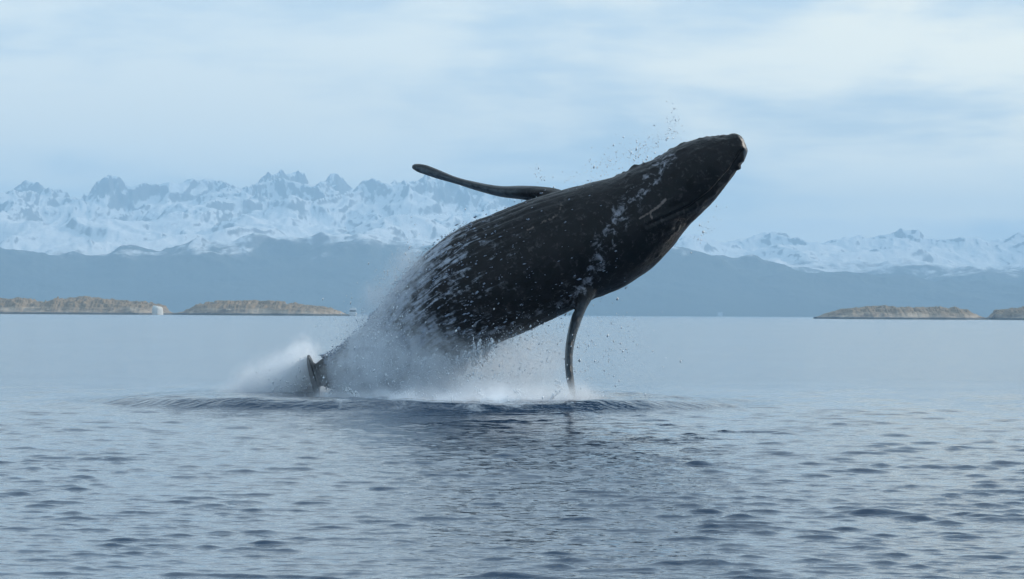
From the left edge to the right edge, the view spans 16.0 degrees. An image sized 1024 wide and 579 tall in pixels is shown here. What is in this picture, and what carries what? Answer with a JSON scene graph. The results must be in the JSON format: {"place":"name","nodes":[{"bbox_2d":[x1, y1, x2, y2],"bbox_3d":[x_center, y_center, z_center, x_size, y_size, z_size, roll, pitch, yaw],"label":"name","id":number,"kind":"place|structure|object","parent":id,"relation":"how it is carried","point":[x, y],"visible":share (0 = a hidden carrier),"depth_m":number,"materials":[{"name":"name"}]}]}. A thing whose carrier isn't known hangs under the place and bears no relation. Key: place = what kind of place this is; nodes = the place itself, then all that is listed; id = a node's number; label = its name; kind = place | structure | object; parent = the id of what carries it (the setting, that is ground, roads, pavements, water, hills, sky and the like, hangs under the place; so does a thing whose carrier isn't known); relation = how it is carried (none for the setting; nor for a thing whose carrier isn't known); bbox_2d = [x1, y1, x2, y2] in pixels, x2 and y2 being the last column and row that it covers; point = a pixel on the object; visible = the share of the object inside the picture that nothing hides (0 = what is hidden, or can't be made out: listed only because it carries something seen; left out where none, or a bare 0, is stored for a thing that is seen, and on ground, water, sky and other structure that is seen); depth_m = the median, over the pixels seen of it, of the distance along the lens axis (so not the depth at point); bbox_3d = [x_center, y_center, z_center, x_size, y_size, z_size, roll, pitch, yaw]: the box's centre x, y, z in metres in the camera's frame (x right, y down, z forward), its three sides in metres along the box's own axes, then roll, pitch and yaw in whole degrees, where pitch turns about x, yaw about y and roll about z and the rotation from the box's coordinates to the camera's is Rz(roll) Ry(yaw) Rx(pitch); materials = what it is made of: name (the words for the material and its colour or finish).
{"place":"outdoors","nodes":[
{"label":"outdoors","id":0,"kind":"place"},
{"bbox_2d":[320,180,626,391],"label":"streaming water","id":1,"kind":"structure","parent":0,"point":[323,356],"depth_m":71.78,"materials":[{"name":"white liquid"}]},
{"bbox_2d":[0,314,1023,578],"bbox_3d":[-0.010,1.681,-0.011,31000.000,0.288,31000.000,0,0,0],"label":"water","id":2,"kind":"structure","parent":0,"point":[726,448],"depth_m":46.87,"materials":[{"name":"blue liquid"}]},
{"bbox_2d":[0,296,172,314],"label":"island","id":3,"kind":"structure","parent":2,"relation":"in","point":[79,305],"depth_m":2441.67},
{"bbox_2d":[172,300,349,315],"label":"island","id":4,"kind":"structure","parent":2,"relation":"in","point":[250,307],"depth_m":2432.52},
{"bbox_2d":[349,308,356,315],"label":"boat","id":5,"kind":"object","parent":2,"relation":"on","point":[352,312],"visible":0.93,"depth_m":2355.45,"materials":[{"name":"white paint"}]},
{"bbox_2d":[235,101,716,402],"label":"droplets","id":6,"kind":"object","parent":2,"relation":"on","point":[462,362],"visible":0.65,"depth_m":71.04,"materials":[{"name":"white liquid"}]},
{"bbox_2d":[307,133,747,398],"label":"humpback whale","id":7,"kind":"object","parent":2,"relation":"on","point":[643,217],"visible":0.91,"depth_m":71.09},
{"bbox_2d":[813,305,989,319],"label":"island","id":8,"kind":"structure","parent":2,"relation":"in","point":[907,312],"depth_m":2410.41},
{"bbox_2d":[987,306,1023,319],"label":"island","id":9,"kind":"structure","parent":2,"relation":"in","point":[1012,313],"depth_m":2458.39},
{"bbox_2d":[0,232,1023,317],"bbox_3d":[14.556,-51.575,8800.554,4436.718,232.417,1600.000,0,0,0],"label":"forested hills","id":10,"kind":"structure","parent":0,"point":[329,269],"depth_m":8755.80,"materials":[{"name":"blue"}]},
{"bbox_2d":[0,169,1023,282],"bbox_3d":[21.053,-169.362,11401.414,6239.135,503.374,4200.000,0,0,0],"label":"snowy mountains","id":11,"kind":"structure","parent":0,"point":[109,213],"depth_m":11568.69,"materials":[{"name":"white snow"}]},
{"bbox_2d":[0,0,1023,242],"label":"sky","id":12,"kind":"structure","parent":0,"point":[866,118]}
]}

